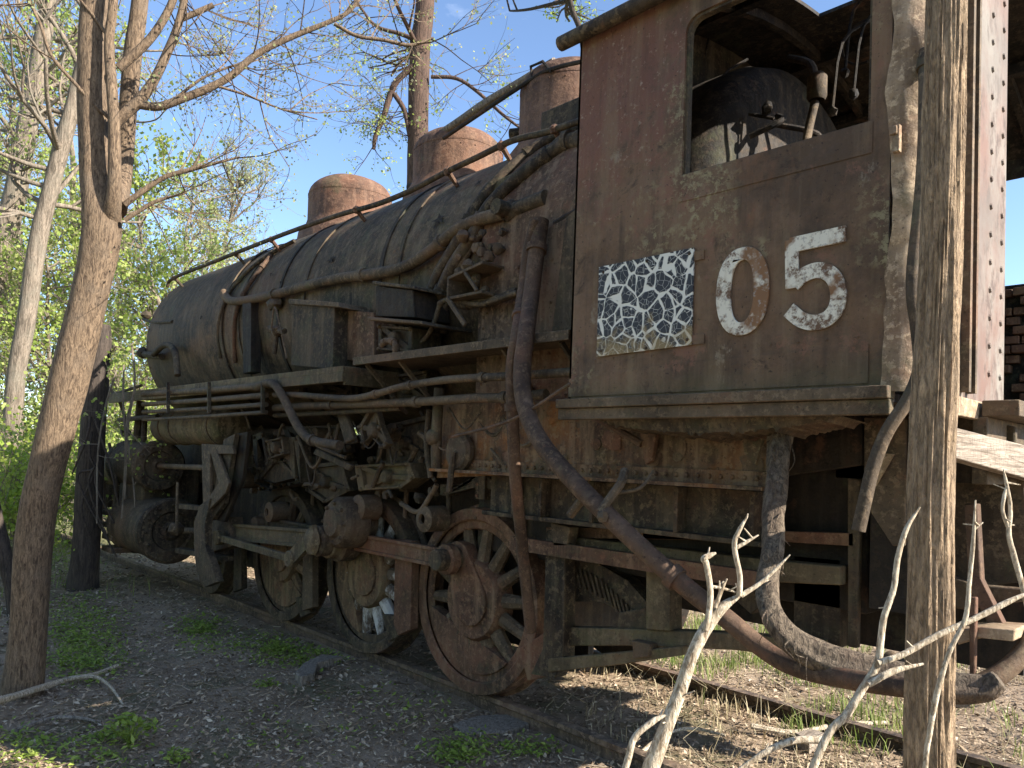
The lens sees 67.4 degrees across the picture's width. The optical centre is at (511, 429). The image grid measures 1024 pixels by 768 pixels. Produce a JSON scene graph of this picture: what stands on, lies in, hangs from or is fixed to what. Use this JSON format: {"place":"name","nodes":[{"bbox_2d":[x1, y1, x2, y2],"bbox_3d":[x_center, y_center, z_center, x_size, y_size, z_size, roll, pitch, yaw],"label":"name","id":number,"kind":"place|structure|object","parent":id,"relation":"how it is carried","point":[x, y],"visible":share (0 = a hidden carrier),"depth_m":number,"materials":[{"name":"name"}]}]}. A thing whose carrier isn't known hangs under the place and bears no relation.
{"place":"outdoors","nodes":[
{"label":"outdoors","id":0,"kind":"place"},
{"bbox_2d":[0,481,1023,767],"bbox_3d":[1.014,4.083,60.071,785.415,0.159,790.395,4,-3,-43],"label":"ground","id":1,"kind":"structure","parent":0,"point":[578,705],"depth_m":5.28,"materials":[{"name":"soil"}]},
{"bbox_2d":[0,503,12,616],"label":"bent stem","id":2,"kind":"object","parent":1,"relation":"on","point":[6,556],"visible":0.48,"depth_m":7.55,"materials":[{"name":"plant"}]},
{"bbox_2d":[0,368,39,536],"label":"shrub","id":3,"kind":"object","parent":1,"relation":"on","point":[13,422],"visible":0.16,"depth_m":10.76,"materials":[{"name":"green plant"}]},
{"bbox_2d":[0,383,44,430],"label":"shrub","id":4,"kind":"object","parent":1,"relation":"on","point":[38,408],"visible":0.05,"depth_m":20.32,"materials":[{"name":"green plant"}]},
{"bbox_2d":[0,224,69,411],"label":"woodland tree","id":5,"kind":"object","parent":1,"relation":"on","point":[34,398],"visible":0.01,"depth_m":36.25,"materials":[{"name":"green plant"}]},
{"bbox_2d":[0,160,72,500],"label":"woodland tree","id":6,"kind":"object","parent":1,"relation":"on","point":[5,359],"visible":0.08,"depth_m":16.68,"materials":[{"name":"green plant"}]},
{"bbox_2d":[0,399,112,553],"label":"shrub","id":7,"kind":"object","parent":1,"relation":"on","point":[9,492],"visible":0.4,"depth_m":9.27,"materials":[{"name":"green plant"}]},
{"bbox_2d":[2,406,118,510],"bbox_3d":[-10.903,-0.021,17.951,4.098,4.100,4.038,4,-3,-43],"label":"shrub","id":8,"kind":"object","parent":1,"relation":"on","point":[74,447],"visible":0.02,"depth_m":17.98,"materials":[{"name":"green plant"}]},
{"bbox_2d":[0,14,135,383],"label":"woodland tree","id":9,"kind":"object","parent":1,"relation":"on","point":[13,106],"visible":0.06,"depth_m":26.15,"materials":[{"name":"green plant"}]},
{"bbox_2d":[0,378,143,543],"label":"shrub","id":10,"kind":"object","parent":1,"relation":"on","point":[77,441],"visible":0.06,"depth_m":12.90,"materials":[{"name":"green plant"}]},
{"bbox_2d":[23,360,125,501],"bbox_3d":[-11.501,-0.001,21.152,5.536,4.259,3.609,4,-3,-43],"label":"shrub","id":11,"kind":"object","parent":1,"relation":"on","point":[107,430],"visible":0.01,"depth_m":20.90,"materials":[{"name":"green plant"}]},
{"bbox_2d":[0,120,153,424],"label":"woodland tree","id":12,"kind":"object","parent":1,"relation":"on","point":[2,374],"visible":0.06,"depth_m":19.30,"materials":[{"name":"green plant"}]},
{"bbox_2d":[0,127,168,503],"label":"woodland tree","id":13,"kind":"object","parent":1,"relation":"on","point":[42,314],"visible":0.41,"depth_m":14.83,"materials":[{"name":"green plant"}]},
{"bbox_2d":[0,0,172,482],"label":"leaning tree","id":14,"kind":"object","parent":1,"relation":"on","point":[52,185],"visible":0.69,"depth_m":11.89,"materials":[{"name":"brown plant"}]},
{"bbox_2d":[27,289,149,432],"bbox_3d":[-16.210,-1.957,29.978,4.763,8.967,5.835,3,-3,-31],"label":"woodland tree","id":15,"kind":"object","parent":1,"relation":"on","point":[115,353],"visible":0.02,"depth_m":30.16,"materials":[{"name":"green plant"}]},
{"bbox_2d":[65,324,119,591],"bbox_3d":[-4.867,0.392,8.933,0.436,3.276,0.708,4,-3,-43],"label":"dead tree","id":16,"kind":"object","parent":1,"relation":"on","point":[83,570],"visible":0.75,"depth_m":8.88,"materials":[{"name":"brown wood"}]},
{"bbox_2d":[73,336,170,523],"bbox_3d":[-4.390,0.094,8.606,1.210,2.316,0.585,2,-2,-10],"label":"climbing vine","id":17,"kind":"object","parent":16,"relation":"attached to","point":[128,448],"visible":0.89,"depth_m":8.60,"materials":[{"name":"green plant"}]},
{"bbox_2d":[0,0,203,329],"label":"leaning tree","id":18,"kind":"object","parent":1,"relation":"on","point":[12,193],"visible":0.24,"depth_m":14.91,"materials":[{"name":"green plant"}]},
{"bbox_2d":[86,725,118,741],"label":"weed","id":19,"kind":"object","parent":1,"relation":"on","point":[103,733],"visible":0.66,"depth_m":4.44,"materials":[{"name":"green plant"}]},
{"bbox_2d":[0,0,216,505],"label":"woodland tree","id":20,"kind":"object","parent":1,"relation":"on","point":[72,149],"visible":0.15,"depth_m":19.70,"materials":[{"name":"green plant"}]},
{"bbox_2d":[54,215,162,438],"bbox_3d":[-19.512,-4.814,38.385,6.481,15.167,6.373,3,-3,-31],"label":"woodland tree","id":21,"kind":"object","parent":1,"relation":"on","point":[145,229],"visible":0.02,"depth_m":38.09,"materials":[{"name":"green plant"}]},
{"bbox_2d":[62,357,160,532],"bbox_3d":[-6.263,0.437,12.634,2.693,3.114,2.321,0,-3,39],"label":"shrub","id":22,"kind":"object","parent":1,"relation":"on","point":[118,436],"visible":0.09,"depth_m":12.24,"materials":[{"name":"green plant"}]},
{"bbox_2d":[65,378,172,517],"bbox_3d":[-9.047,0.163,17.758,3.901,3.852,5.198,4,-3,-43],"label":"shrub","id":23,"kind":"object","parent":1,"relation":"on","point":[111,428],"visible":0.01,"depth_m":17.72,"materials":[{"name":"green plant"}]},
{"bbox_2d":[0,27,261,470],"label":"woodland tree","id":24,"kind":"object","parent":1,"relation":"on","point":[161,273],"visible":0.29,"depth_m":17.01,"materials":[{"name":"green plant"}]},
{"bbox_2d":[103,711,162,744],"bbox_3d":[-2.197,1.717,4.407,0.301,0.189,0.312,1,-2,20],"label":"weed","id":25,"kind":"object","parent":1,"relation":"on","point":[121,718],"visible":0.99,"depth_m":4.40,"materials":[{"name":"green plant"}]},
{"bbox_2d":[43,186,249,406],"bbox_3d":[-8.657,-2.086,21.306,7.695,9.137,6.025,3,-3,-29],"label":"woodland tree","id":26,"kind":"object","parent":1,"relation":"on","point":[175,250],"visible":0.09,"depth_m":21.24,"materials":[{"name":"green plant"}]},
{"bbox_2d":[43,149,297,431],"bbox_3d":[-11.051,-3.602,24.356,8.033,12.344,6.557,2,-2,6],"label":"woodland tree","id":27,"kind":"object","parent":1,"relation":"on","point":[193,237],"visible":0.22,"depth_m":24.33,"materials":[{"name":"green plant"}]},
{"bbox_2d":[159,745,192,767],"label":"weed","id":28,"kind":"object","parent":1,"relation":"on","point":[176,759],"visible":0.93,"depth_m":4.20,"materials":[{"name":"green plant"}]},
{"bbox_2d":[0,376,356,431],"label":"wood","id":29,"kind":"object","parent":1,"relation":"on","point":[42,397],"depth_m":46.31,"materials":[{"name":"green plant"}]},
{"bbox_2d":[24,331,356,469],"bbox_3d":[-6.988,-0.064,16.586,4.387,4.366,6.414,26,-24,-84],"label":"shrub","id":30,"kind":"object","parent":1,"relation":"on","point":[112,415],"visible":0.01,"depth_m":16.50,"materials":[{"name":"green plant"}]},
{"bbox_2d":[182,621,218,634],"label":"weed","id":31,"kind":"object","parent":1,"relation":"on","point":[204,626],"visible":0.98,"depth_m":7.09,"materials":[{"name":"green plant"}]},
{"bbox_2d":[134,199,270,409],"bbox_3d":[-4.855,-1.537,17.802,5.609,7.553,5.719,2,-2,10],"label":"shrub","id":32,"kind":"object","parent":1,"relation":"on","point":[235,246],"visible":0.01,"depth_m":16.15,"materials":[{"name":"green plant"}]},
{"bbox_2d":[157,128,287,271],"bbox_3d":[-12.268,-4.959,32.794,6.960,15.523,6.249,4,-3,-36],"label":"woodland tree","id":33,"kind":"object","parent":1,"relation":"on","point":[239,184],"visible":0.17,"depth_m":32.62,"materials":[{"name":"green plant"}]},
{"bbox_2d":[0,0,527,699],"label":"forked tree","id":34,"kind":"object","parent":1,"relation":"on","point":[106,132],"visible":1,"depth_m":5.24,"materials":[{"name":"brown plant"}]},
{"bbox_2d":[252,672,280,688],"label":"weed","id":35,"kind":"object","parent":1,"relation":"on","point":[265,684],"visible":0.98,"depth_m":5.54,"materials":[{"name":"green plant"}]},
{"bbox_2d":[260,641,296,652],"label":"weed","id":36,"kind":"object","parent":1,"relation":"on","point":[276,647],"visible":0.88,"depth_m":6.41,"materials":[{"name":"green plant"}]},
{"bbox_2d":[0,539,574,767],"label":"ground cover","id":37,"kind":"object","parent":1,"relation":"on","point":[108,752],"visible":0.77,"depth_m":5.93,"materials":[{"name":"green plant"}]},
{"bbox_2d":[11,519,688,767],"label":"rail","id":38,"kind":"object","parent":1,"relation":"on","point":[599,744],"visible":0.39,"depth_m":5.54,"materials":[{"name":"metal"}]},
{"bbox_2d":[102,0,1023,707],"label":"steam locomotive","id":39,"kind":"object","parent":38,"relation":"on","point":[608,326],"visible":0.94,"depth_m":4.12,"materials":[{"name":"metal"}]},
{"bbox_2d":[441,57,555,130],"bbox_3d":[-0.157,-2.633,6.145,0.075,0.210,1.372,4,-3,-43],"label":"wooden pole","id":40,"kind":"object","parent":39,"relation":"on","point":[476,108],"visible":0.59,"depth_m":6.18,"materials":[{"name":"brown wood"}]},
{"bbox_2d":[755,432,1005,704],"bbox_3d":[1.085,0.374,2.708,0.573,1.030,0.991,3,-2,-24],"label":"pipe","id":41,"kind":"object","parent":39,"relation":"hanging from","point":[797,644],"visible":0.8,"depth_m":2.66,"materials":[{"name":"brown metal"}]},
{"bbox_2d":[956,428,1023,480],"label":"wooden plank","id":42,"kind":"object","parent":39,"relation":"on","point":[987,453],"visible":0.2,"depth_m":2.62,"materials":[{"name":"brown wood"}]},
{"bbox_2d":[286,0,519,193],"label":"straight tree","id":43,"kind":"object","parent":1,"relation":"on","point":[415,129],"visible":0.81,"depth_m":13.37,"materials":[{"name":"brown plant"}]},
{"bbox_2d":[439,745,482,762],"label":"weed","id":44,"kind":"object","parent":1,"relation":"on","point":[463,749],"visible":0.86,"depth_m":4.30,"materials":[{"name":"green plant"}]},
{"bbox_2d":[453,714,528,737],"bbox_3d":[-0.116,1.869,4.825,0.502,0.060,0.321,4,-3,-43],"label":"flat stone","id":45,"kind":"object","parent":1,"relation":"on","point":[501,724],"visible":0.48,"depth_m":4.78,"materials":[{"name":"grey stone"}]},
{"bbox_2d":[0,504,1023,767],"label":"green grass","id":46,"kind":"structure","parent":1,"relation":"on","point":[880,716],"depth_m":5.52,"materials":[{"name":"green plant"}]},
{"bbox_2d":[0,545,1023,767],"bbox_3d":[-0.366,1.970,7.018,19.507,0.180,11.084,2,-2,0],"label":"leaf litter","id":47,"kind":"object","parent":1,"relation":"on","point":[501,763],"visible":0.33,"depth_m":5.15,"materials":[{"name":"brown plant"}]},
{"bbox_2d":[16,715,101,731],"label":"fallen branch","id":48,"kind":"object","parent":47,"relation":"on","point":[40,721],"visible":0.96,"depth_m":4.75,"materials":[{"name":"grey wood"}]},
{"bbox_2d":[0,664,123,705],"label":"fallen branch","id":49,"kind":"object","parent":47,"relation":"on","point":[6,698],"visible":0.99,"depth_m":5.32,"materials":[{"name":"wood"}]},
{"bbox_2d":[295,655,342,686],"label":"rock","id":50,"kind":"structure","parent":47,"relation":"on","point":[306,671],"depth_m":5.85,"materials":[{"name":"grey stone"}]},
{"bbox_2d":[622,514,789,767],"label":"dead sapling","id":51,"kind":"object","parent":47,"relation":"on","point":[657,749],"visible":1,"depth_m":1.74,"materials":[{"name":"beige wood"}]},
{"bbox_2d":[751,721,888,734],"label":"fallen branch","id":52,"kind":"object","parent":47,"relation":"on","point":[768,728],"visible":0.6,"depth_m":4.80,"materials":[{"name":"beige wood"}]},
{"bbox_2d":[738,507,1023,767],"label":"dead branch","id":53,"kind":"object","parent":47,"relation":"on","point":[871,678],"visible":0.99,"depth_m":1.79,"materials":[{"name":"beige wood"}]},
{"bbox_2d":[993,469,1023,603],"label":"dead branch","id":54,"kind":"object","parent":53,"relation":"attached to","point":[1012,550],"visible":1,"depth_m":1.80,"materials":[{"name":"beige wood"}]},
{"bbox_2d":[922,500,983,767],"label":"dead branch","id":55,"kind":"object","parent":47,"relation":"on","point":[975,525],"visible":1,"depth_m":1.72,"materials":[{"name":"beige wood"}]},
{"bbox_2d":[59,505,1023,767],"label":"rail","id":56,"kind":"object","parent":1,"relation":"on","point":[891,739],"visible":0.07,"depth_m":5.14,"materials":[{"name":"metal"}]},
{"bbox_2d":[506,0,612,47],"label":"yellow leafed tree","id":57,"kind":"object","parent":1,"relation":"on","point":[570,11],"visible":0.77,"depth_m":15.70,"materials":[{"name":"green plant"}]},
{"bbox_2d":[642,727,725,750],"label":"fallen branch","id":58,"kind":"object","parent":1,"relation":"on","point":[646,747],"visible":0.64,"depth_m":4.73,"materials":[{"name":"grey wood"}]},
{"bbox_2d":[542,610,1023,767],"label":"dry grass","id":59,"kind":"structure","parent":1,"relation":"on","point":[768,713],"depth_m":5.04,"materials":[{"name":"plant"}]},
{"bbox_2d":[794,729,823,755],"bbox_3d":[1.801,1.899,4.667,0.223,0.100,0.125,4,-3,-43],"label":"rock","id":60,"kind":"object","parent":1,"relation":"on","point":[810,732],"depth_m":4.64,"materials":[{"name":"beige stone"}]},
{"bbox_2d":[903,0,967,767],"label":"wooden post","id":61,"kind":"object","parent":1,"relation":"on","point":[931,460],"visible":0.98,"depth_m":1.96,"materials":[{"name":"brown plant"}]},
{"bbox_2d":[0,0,1023,442],"label":"sky","id":62,"kind":"structure","parent":0,"point":[535,35],"materials":[{"name":"blue"}]}
]}

